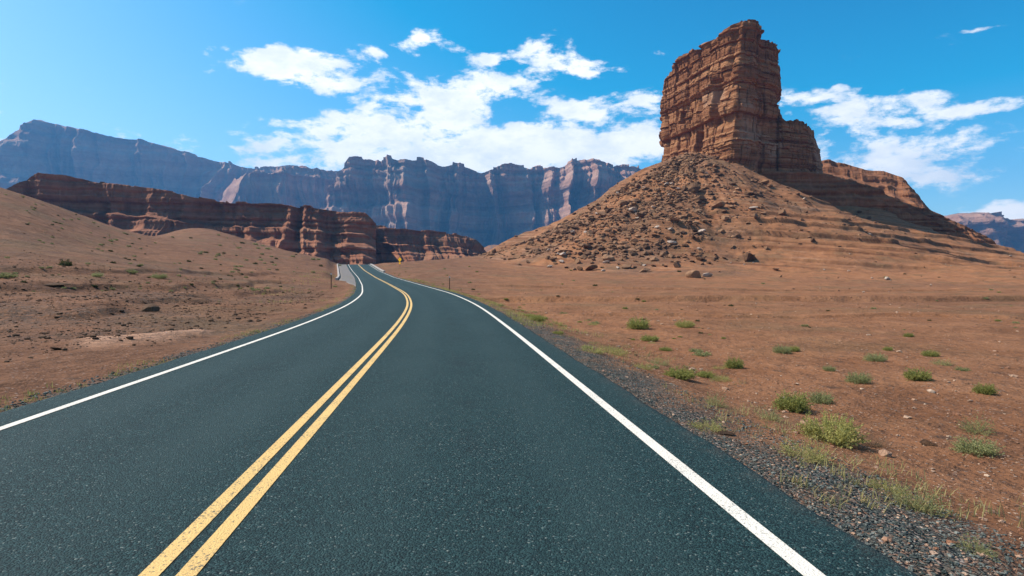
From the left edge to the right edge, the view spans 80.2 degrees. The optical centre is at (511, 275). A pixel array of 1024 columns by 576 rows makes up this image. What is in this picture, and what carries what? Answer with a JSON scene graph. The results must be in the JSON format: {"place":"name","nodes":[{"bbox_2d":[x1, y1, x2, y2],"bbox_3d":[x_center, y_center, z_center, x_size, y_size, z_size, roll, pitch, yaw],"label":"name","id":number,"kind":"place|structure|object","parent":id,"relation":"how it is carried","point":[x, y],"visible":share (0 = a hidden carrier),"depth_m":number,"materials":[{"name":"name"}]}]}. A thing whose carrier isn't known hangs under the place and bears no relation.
{"place":"outdoors","nodes":[
{"label":"outdoors","id":0,"kind":"place"},
{"bbox_2d":[0,119,337,201],"bbox_3d":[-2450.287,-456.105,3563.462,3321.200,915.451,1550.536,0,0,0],"label":"escarpment","id":1,"kind":"structure","parent":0,"point":[29,149],"depth_m":3630.09,"materials":[{"name":"stone"}]},
{"bbox_2d":[7,173,375,264],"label":"mesa cliff","id":2,"kind":"structure","parent":0,"point":[340,237],"depth_m":439.36,"materials":[{"name":"brown stone"}]},
{"bbox_2d":[220,166,336,208],"bbox_3d":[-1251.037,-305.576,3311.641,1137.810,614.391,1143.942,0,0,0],"label":"escarpment","id":3,"kind":"structure","parent":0,"point":[297,186],"depth_m":3211.83,"materials":[{"name":"stone"}]},
{"bbox_2d":[376,225,485,263],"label":"mesa cliff","id":4,"kind":"structure","parent":0,"point":[393,245],"depth_m":606.88,"materials":[{"name":"brown stone"}]},
{"bbox_2d":[0,264,917,575],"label":"road","id":5,"kind":"structure","parent":0,"point":[378,422],"depth_m":5.04,"materials":[{"name":"grey asphalt"}]},
{"bbox_2d":[320,155,641,246],"bbox_3d":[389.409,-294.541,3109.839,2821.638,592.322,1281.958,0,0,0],"label":"escarpment","id":6,"kind":"structure","parent":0,"point":[500,204],"depth_m":2958.18,"materials":[{"name":"stone"}]},
{"bbox_2d":[0,152,1023,575],"bbox_3d":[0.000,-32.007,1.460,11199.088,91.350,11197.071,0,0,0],"label":"ground","id":7,"kind":"structure","parent":0,"point":[910,260],"depth_m":31.97,"materials":[{"name":"brown soil"}]},
{"bbox_2d":[0,272,20,277],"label":"desert shrub","id":8,"kind":"object","parent":7,"relation":"on","point":[4,275],"visible":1,"depth_m":37.37,"materials":[{"name":"green plant"}]},
{"bbox_2d":[43,283,70,285],"bbox_3d":[-27.706,0.508,36.552,2.476,0.170,0.654,-1,6,-3],"label":"boulder","id":9,"kind":"object","parent":7,"relation":"on","point":[54,284],"visible":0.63,"depth_m":36.38,"materials":[{"name":"stone"}]},
{"bbox_2d":[56,259,73,265],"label":"desert shrub","id":10,"kind":"object","parent":7,"relation":"on","point":[62,263],"visible":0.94,"depth_m":48.16,"materials":[{"name":"green plant"}]},
{"bbox_2d":[92,272,103,276],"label":"desert shrub","id":11,"kind":"object","parent":7,"relation":"on","point":[97,275],"visible":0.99,"depth_m":43.86,"materials":[{"name":"green plant"}]},
{"bbox_2d":[127,268,138,273],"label":"desert shrub","id":12,"kind":"object","parent":7,"relation":"on","point":[132,271],"visible":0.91,"depth_m":51.26,"materials":[{"name":"green plant"}]},
{"bbox_2d":[140,304,159,311],"bbox_3d":[-15.016,1.377,25.204,0.611,0.360,0.707,-1,13,8],"label":"boulder","id":13,"kind":"object","parent":7,"relation":"on","point":[150,307],"visible":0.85,"depth_m":25.08,"materials":[{"name":"brown stone"}]},
{"bbox_2d":[149,272,167,278],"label":"desert shrub","id":14,"kind":"object","parent":7,"relation":"on","point":[159,276],"visible":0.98,"depth_m":49.87,"materials":[{"name":"green plant"}]},
{"bbox_2d":[0,310,321,410],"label":"edge gravel","id":15,"kind":"structure","parent":7,"relation":"on","point":[22,403],"depth_m":10.38,"materials":[{"name":"brown gravel"}]},
{"bbox_2d":[0,256,327,361],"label":"bank pebbles","id":16,"kind":"object","parent":7,"relation":"on","point":[123,324],"visible":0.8,"depth_m":28.03,"materials":[{"name":"brown gravel"}]},
{"bbox_2d":[0,195,333,345],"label":"bank stones","id":17,"kind":"object","parent":7,"relation":"on","point":[128,337],"visible":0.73,"depth_m":22.51,"materials":[{"name":"brown stone"}]},
{"bbox_2d":[0,286,355,410],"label":"verge grass","id":18,"kind":"structure","parent":7,"relation":"on","point":[174,358],"depth_m":10.74,"materials":[{"name":"green plant"}]},
{"bbox_2d":[218,271,350,302],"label":"bank grass","id":19,"kind":"structure","parent":7,"relation":"on","point":[297,292],"depth_m":55.73,"materials":[{"name":"yellow plant"}]},
{"bbox_2d":[338,264,355,286],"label":"apron","id":20,"kind":"object","parent":7,"relation":"on","point":[345,273],"visible":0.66,"depth_m":124.06,"materials":[{"name":"concrete"}]},
{"bbox_2d":[335,264,339,279],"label":"concrete kerb","id":21,"kind":"structure","parent":20,"relation":"on","point":[337,277],"depth_m":121.19,"materials":[{"name":"grey concrete"}]},
{"bbox_2d":[408,279,602,336],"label":"verge grass","id":22,"kind":"structure","parent":7,"relation":"on","point":[514,317],"depth_m":27.45,"materials":[{"name":"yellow plant"}]},
{"bbox_2d":[530,314,546,321],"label":"desert shrub","id":23,"kind":"object","parent":7,"relation":"on","point":[539,318],"visible":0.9,"depth_m":24.46,"materials":[{"name":"green plant"}]},
{"bbox_2d":[585,264,597,270],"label":"boulder","id":24,"kind":"object","parent":7,"relation":"on","point":[592,267],"visible":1,"depth_m":184.53,"materials":[{"name":"stone"}]},
{"bbox_2d":[580,342,606,353],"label":"desert shrub","id":25,"kind":"object","parent":7,"relation":"on","point":[597,350],"visible":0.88,"depth_m":14.10,"materials":[{"name":"green plant"}]},
{"bbox_2d":[597,211,605,216],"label":"boulder","id":26,"kind":"object","parent":7,"relation":"on","point":[601,213],"visible":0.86,"depth_m":261.88,"materials":[{"name":"stone"}]},
{"bbox_2d":[602,254,614,260],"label":"boulder","id":27,"kind":"object","parent":7,"relation":"on","point":[606,257],"visible":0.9,"depth_m":202.67,"materials":[{"name":"stone"}]},
{"bbox_2d":[603,344,630,356],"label":"desert shrub","id":28,"kind":"object","parent":7,"relation":"on","point":[619,353],"visible":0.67,"depth_m":15.05,"materials":[{"name":"green plant"}]},
{"bbox_2d":[618,200,628,204],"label":"boulder","id":29,"kind":"object","parent":7,"relation":"on","point":[622,202],"visible":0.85,"depth_m":257.43,"materials":[{"name":"stone"}]},
{"bbox_2d":[621,264,631,267],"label":"boulder","id":30,"kind":"object","parent":7,"relation":"on","point":[626,265],"visible":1,"depth_m":184.50,"materials":[{"name":"stone"}]},
{"bbox_2d":[629,207,636,211],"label":"boulder","id":31,"kind":"object","parent":7,"relation":"on","point":[633,209],"visible":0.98,"depth_m":250.44,"materials":[{"name":"stone"}]},
{"bbox_2d":[626,316,650,329],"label":"desert shrub","id":32,"kind":"object","parent":7,"relation":"on","point":[636,324],"visible":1,"depth_m":25.23,"materials":[{"name":"green plant"}]},
{"bbox_2d":[631,362,653,370],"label":"desert shrub","id":33,"kind":"object","parent":7,"relation":"on","point":[646,367],"visible":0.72,"depth_m":12.63,"materials":[{"name":"green plant"}]},
{"bbox_2d":[639,268,649,271],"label":"boulder","id":34,"kind":"object","parent":7,"relation":"on","point":[644,269],"visible":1,"depth_m":169.67,"materials":[{"name":"stone"}]},
{"bbox_2d":[640,335,658,340],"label":"desert shrub","id":35,"kind":"object","parent":7,"relation":"on","point":[648,338],"visible":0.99,"depth_m":20.90,"materials":[{"name":"green plant"}]},
{"bbox_2d":[651,358,669,365],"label":"desert shrub","id":36,"kind":"object","parent":7,"relation":"on","point":[665,363],"visible":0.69,"depth_m":14.90,"materials":[{"name":"green plant"}]},
{"bbox_2d":[659,346,672,350],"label":"desert shrub","id":37,"kind":"object","parent":7,"relation":"on","point":[665,349],"visible":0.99,"depth_m":18.07,"materials":[{"name":"green plant"}]},
{"bbox_2d":[673,262,680,267],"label":"boulder","id":38,"kind":"object","parent":7,"relation":"on","point":[676,264],"visible":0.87,"depth_m":179.44,"materials":[{"name":"stone"}]},
{"bbox_2d":[661,365,701,380],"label":"desert shrub","id":39,"kind":"object","parent":7,"relation":"on","point":[681,374],"visible":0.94,"depth_m":12.36,"materials":[{"name":"green plant"}]},
{"bbox_2d":[674,319,696,327],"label":"desert shrub","id":40,"kind":"object","parent":7,"relation":"on","point":[684,325],"visible":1,"depth_m":25.98,"materials":[{"name":"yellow plant"}]},
{"bbox_2d":[685,270,700,277],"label":"boulder","id":41,"kind":"object","parent":7,"relation":"on","point":[693,274],"visible":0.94,"depth_m":145.07,"materials":[{"name":"stone"}]},
{"bbox_2d":[686,183,699,193],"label":"boulder","id":42,"kind":"object","parent":7,"relation":"on","point":[693,187],"visible":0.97,"depth_m":256.40,"materials":[{"name":"stone"}]},
{"bbox_2d":[689,348,703,351],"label":"desert shrub","id":43,"kind":"object","parent":7,"relation":"on","point":[693,350],"visible":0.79,"depth_m":17.83,"materials":[{"name":"green plant"}]},
{"bbox_2d":[694,195,704,199],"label":"boulder","id":44,"kind":"object","parent":7,"relation":"on","point":[701,197],"visible":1,"depth_m":247.93,"materials":[{"name":"stone"}]},
{"bbox_2d":[693,350,711,356],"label":"desert shrub","id":45,"kind":"object","parent":7,"relation":"on","point":[700,354],"visible":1,"depth_m":17.23,"materials":[{"name":"green plant"}]},
{"bbox_2d":[694,370,716,377],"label":"desert shrub","id":46,"kind":"object","parent":7,"relation":"on","point":[705,374],"visible":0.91,"depth_m":13.53,"materials":[{"name":"green plant"}]},
{"bbox_2d":[687,417,725,433],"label":"grass tuft","id":47,"kind":"object","parent":7,"relation":"on","point":[710,426],"visible":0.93,"depth_m":6.80,"materials":[{"name":"green plant"}]},
{"bbox_2d":[702,273,712,276],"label":"boulder","id":48,"kind":"object","parent":7,"relation":"on","point":[707,274],"visible":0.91,"depth_m":148.58,"materials":[{"name":"stone"}]},
{"bbox_2d":[478,152,945,260],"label":"talus rubble","id":49,"kind":"object","parent":7,"relation":"on","point":[686,157],"visible":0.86,"depth_m":250.75,"materials":[{"name":"stone"}]},
{"bbox_2d":[705,392,728,407],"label":"desert shrub","id":50,"kind":"object","parent":7,"relation":"on","point":[719,405],"visible":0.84,"depth_m":8.84,"materials":[{"name":"green plant"}]},
{"bbox_2d":[711,202,724,207],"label":"boulder","id":51,"kind":"object","parent":7,"relation":"on","point":[720,204],"visible":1,"depth_m":240.09,"materials":[{"name":"stone"}]},
{"bbox_2d":[708,374,731,381],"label":"desert shrub","id":52,"kind":"object","parent":7,"relation":"on","point":[725,379],"visible":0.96,"depth_m":13.08,"materials":[{"name":"green plant"}]},
{"bbox_2d":[713,430,734,435],"bbox_3d":[2.319,1.705,6.614,0.220,0.034,0.223,2,-5,-23],"label":"boulder","id":53,"kind":"object","parent":7,"relation":"on","point":[723,432],"visible":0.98,"depth_m":6.57,"materials":[{"name":"brown stone"}]},
{"bbox_2d":[721,215,729,220],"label":"boulder","id":54,"kind":"object","parent":7,"relation":"on","point":[724,217],"visible":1,"depth_m":223.63,"materials":[{"name":"stone"}]},
{"bbox_2d":[435,286,1023,528],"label":"verge grass","id":55,"kind":"structure","parent":7,"relation":"on","point":[857,482],"depth_m":5.53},
{"bbox_2d":[723,355,743,368],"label":"desert shrub","id":56,"kind":"object","parent":7,"relation":"on","point":[734,364],"visible":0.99,"depth_m":14.83,"materials":[{"name":"green plant"}]},
{"bbox_2d":[468,281,1021,387],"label":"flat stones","id":57,"kind":"object","parent":7,"relation":"on","point":[774,322],"visible":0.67,"depth_m":32.72,"materials":[{"name":"stone"}]},
{"bbox_2d":[744,191,753,194],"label":"boulder","id":58,"kind":"object","parent":7,"relation":"on","point":[747,193],"visible":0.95,"depth_m":249.78,"materials":[{"name":"stone"}]},
{"bbox_2d":[743,253,755,261],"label":"boulder","id":59,"kind":"object","parent":7,"relation":"on","point":[748,257],"visible":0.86,"depth_m":191.95,"materials":[{"name":"stone"}]},
{"bbox_2d":[502,295,1022,468],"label":"desert pebbles","id":60,"kind":"object","parent":7,"relation":"on","point":[884,453],"visible":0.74,"depth_m":14.23,"materials":[{"name":"brown stone"}]},
{"bbox_2d":[760,180,768,183],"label":"boulder","id":61,"kind":"object","parent":7,"relation":"on","point":[765,181],"visible":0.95,"depth_m":268.57,"materials":[{"name":"stone"}]},
{"bbox_2d":[756,405,782,421],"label":"desert shrub","id":62,"kind":"object","parent":7,"relation":"on","point":[774,417],"visible":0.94,"depth_m":8.51,"materials":[{"name":"green plant"}]},
{"bbox_2d":[520,318,1023,575],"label":"red pebbles","id":63,"kind":"object","parent":7,"relation":"on","point":[890,540],"visible":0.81,"depth_m":5.72,"materials":[{"name":"brown gravel"}]},
{"bbox_2d":[777,209,785,214],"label":"boulder","id":64,"kind":"object","parent":7,"relation":"on","point":[782,212],"visible":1,"depth_m":234.77,"materials":[{"name":"stone"}]},
{"bbox_2d":[772,344,792,353],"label":"desert shrub","id":65,"kind":"object","parent":7,"relation":"on","point":[783,350],"visible":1,"depth_m":17.70,"materials":[{"name":"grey plant"}]},
{"bbox_2d":[771,389,813,413],"bbox_3d":[4.668,2.088,10.144,0.657,0.405,0.683,0,0,15],"label":"desert shrub","id":66,"kind":"object","parent":7,"relation":"on","point":[798,404],"visible":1,"depth_m":10.05,"materials":[{"name":"green plant"}]},
{"bbox_2d":[787,345,800,351],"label":"desert shrub","id":67,"kind":"object","parent":7,"relation":"on","point":[795,348],"visible":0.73,"depth_m":18.11,"materials":[{"name":"green plant"}]},
{"bbox_2d":[771,434,836,465],"bbox_3d":[2.830,1.684,5.927,0.548,0.242,0.637,0,0,-43],"label":"grass tuft","id":68,"kind":"object","parent":7,"relation":"on","point":[819,457],"visible":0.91,"depth_m":5.89,"materials":[{"name":"green plant"}]},
{"bbox_2d":[806,388,837,404],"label":"desert shrub","id":69,"kind":"object","parent":7,"relation":"on","point":[820,398],"visible":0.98,"depth_m":10.75,"materials":[{"name":"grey plant"}]},
{"bbox_2d":[659,19,996,244],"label":"sandstone butte","id":70,"kind":"object","parent":7,"relation":"on","point":[721,97],"visible":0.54,"depth_m":295.54,"materials":[{"name":"brown stone"}]},
{"bbox_2d":[822,364,836,370],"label":"desert shrub","id":71,"kind":"object","parent":7,"relation":"on","point":[826,368],"visible":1,"depth_m":14.26,"materials":[{"name":"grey plant"}]},
{"bbox_2d":[791,408,870,449],"bbox_3d":[3.920,1.870,7.489,0.796,0.419,0.838,0,0,-14],"label":"desert shrub","id":72,"kind":"object","parent":7,"relation":"on","point":[843,433],"visible":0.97,"depth_m":7.41,"materials":[{"name":"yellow plant"}]},
{"bbox_2d":[844,369,874,384],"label":"desert shrub","id":73,"kind":"object","parent":7,"relation":"on","point":[861,379],"visible":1,"depth_m":12.59,"materials":[{"name":"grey plant"}]},
{"bbox_2d":[861,352,887,361],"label":"desert shrub","id":74,"kind":"object","parent":7,"relation":"on","point":[876,358],"visible":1,"depth_m":15.87,"materials":[{"name":"green plant"}]},
{"bbox_2d":[864,434,887,447],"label":"desert shrub","id":75,"kind":"object","parent":7,"relation":"on","point":[876,445],"visible":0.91,"depth_m":7.62,"materials":[{"name":"brown plant"}]},
{"bbox_2d":[862,476,912,498],"bbox_3d":[3.151,1.749,5.084,0.396,0.158,0.389,0,0,-33],"label":"grass tuft","id":76,"kind":"object","parent":7,"relation":"on","point":[894,487],"visible":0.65,"depth_m":5.08,"materials":[{"name":"green plant"}]},
{"bbox_2d":[882,346,893,350],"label":"desert shrub","id":77,"kind":"object","parent":7,"relation":"on","point":[888,349],"visible":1,"depth_m":18.12,"materials":[{"name":"green plant"}]},
{"bbox_2d":[903,333,914,336],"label":"desert shrub","id":78,"kind":"object","parent":7,"relation":"on","point":[909,335],"visible":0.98,"depth_m":22.55,"materials":[{"name":"green plant"}]},
{"bbox_2d":[903,366,933,381],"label":"desert shrub","id":79,"kind":"object","parent":7,"relation":"on","point":[917,375],"visible":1,"depth_m":12.86,"materials":[{"name":"green plant"}]},
{"bbox_2d":[887,473,954,520],"bbox_3d":[3.117,1.674,4.669,0.490,0.300,0.453,0,0,16],"label":"grass tuft","id":80,"kind":"object","parent":7,"relation":"on","point":[933,507],"visible":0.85,"depth_m":4.65,"materials":[{"name":"green plant"}]},
{"bbox_2d":[920,439,937,445],"bbox_3d":[5.365,2.146,7.826,0.198,0.051,0.206,14,12,39],"label":"boulder","id":81,"kind":"object","parent":7,"relation":"on","point":[926,442],"visible":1,"depth_m":7.79,"materials":[{"name":"stone"}]},
{"bbox_2d":[921,350,940,356],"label":"desert shrub","id":82,"kind":"object","parent":7,"relation":"on","point":[930,354],"visible":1,"depth_m":16.76,"materials":[{"name":"green plant"}]},
{"bbox_2d":[929,357,955,365],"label":"desert shrub","id":83,"kind":"object","parent":7,"relation":"on","point":[941,363],"visible":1,"depth_m":15.30,"materials":[{"name":"green plant"}]},
{"bbox_2d":[953,366,968,370],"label":"desert shrub","id":84,"kind":"object","parent":7,"relation":"on","point":[961,369],"visible":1,"depth_m":14.45,"materials":[{"name":"green plant"}]},
{"bbox_2d":[951,531,1000,561],"bbox_3d":[2.922,1.700,3.835,0.270,0.129,0.312,0,0,34],"label":"grass tuft","id":85,"kind":"object","parent":7,"relation":"on","point":[980,547],"visible":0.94,"depth_m":3.84,"materials":[{"name":"green plant"}]},
{"bbox_2d":[947,433,1005,457],"bbox_3d":[5.695,2.083,7.482,0.555,0.248,0.570,0,0,-3],"label":"desert shrub","id":86,"kind":"object","parent":7,"relation":"on","point":[962,445],"visible":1,"depth_m":7.44,"materials":[{"name":"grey plant"}]},
{"bbox_2d":[957,409,996,435],"bbox_3d":[6.581,2.073,8.607,0.526,0.343,0.486,0,0,19],"label":"shrub","id":87,"kind":"object","parent":7,"relation":"on","point":[972,429],"visible":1,"depth_m":8.59,"materials":[{"name":"green plant"}]},
{"bbox_2d":[971,381,999,394],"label":"desert shrub","id":88,"kind":"object","parent":7,"relation":"on","point":[986,388],"visible":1,"depth_m":11.47,"materials":[{"name":"green plant"}]},
{"bbox_2d":[0,0,1023,219],"label":"sky","id":89,"kind":"structure","parent":0,"point":[929,94],"materials":[{"name":"blue"}]},
{"bbox_2d":[503,313,1023,575],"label":"shoulder gravel","id":90,"kind":"structure","parent":0,"point":[958,564],"depth_m":4.69,"materials":[{"name":"grey gravel"}]},
{"bbox_2d":[944,211,1023,252],"bbox_3d":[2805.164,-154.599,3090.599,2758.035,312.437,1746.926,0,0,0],"label":"escarpment","id":91,"kind":"structure","parent":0,"point":[998,228],"depth_m":2748.24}
]}

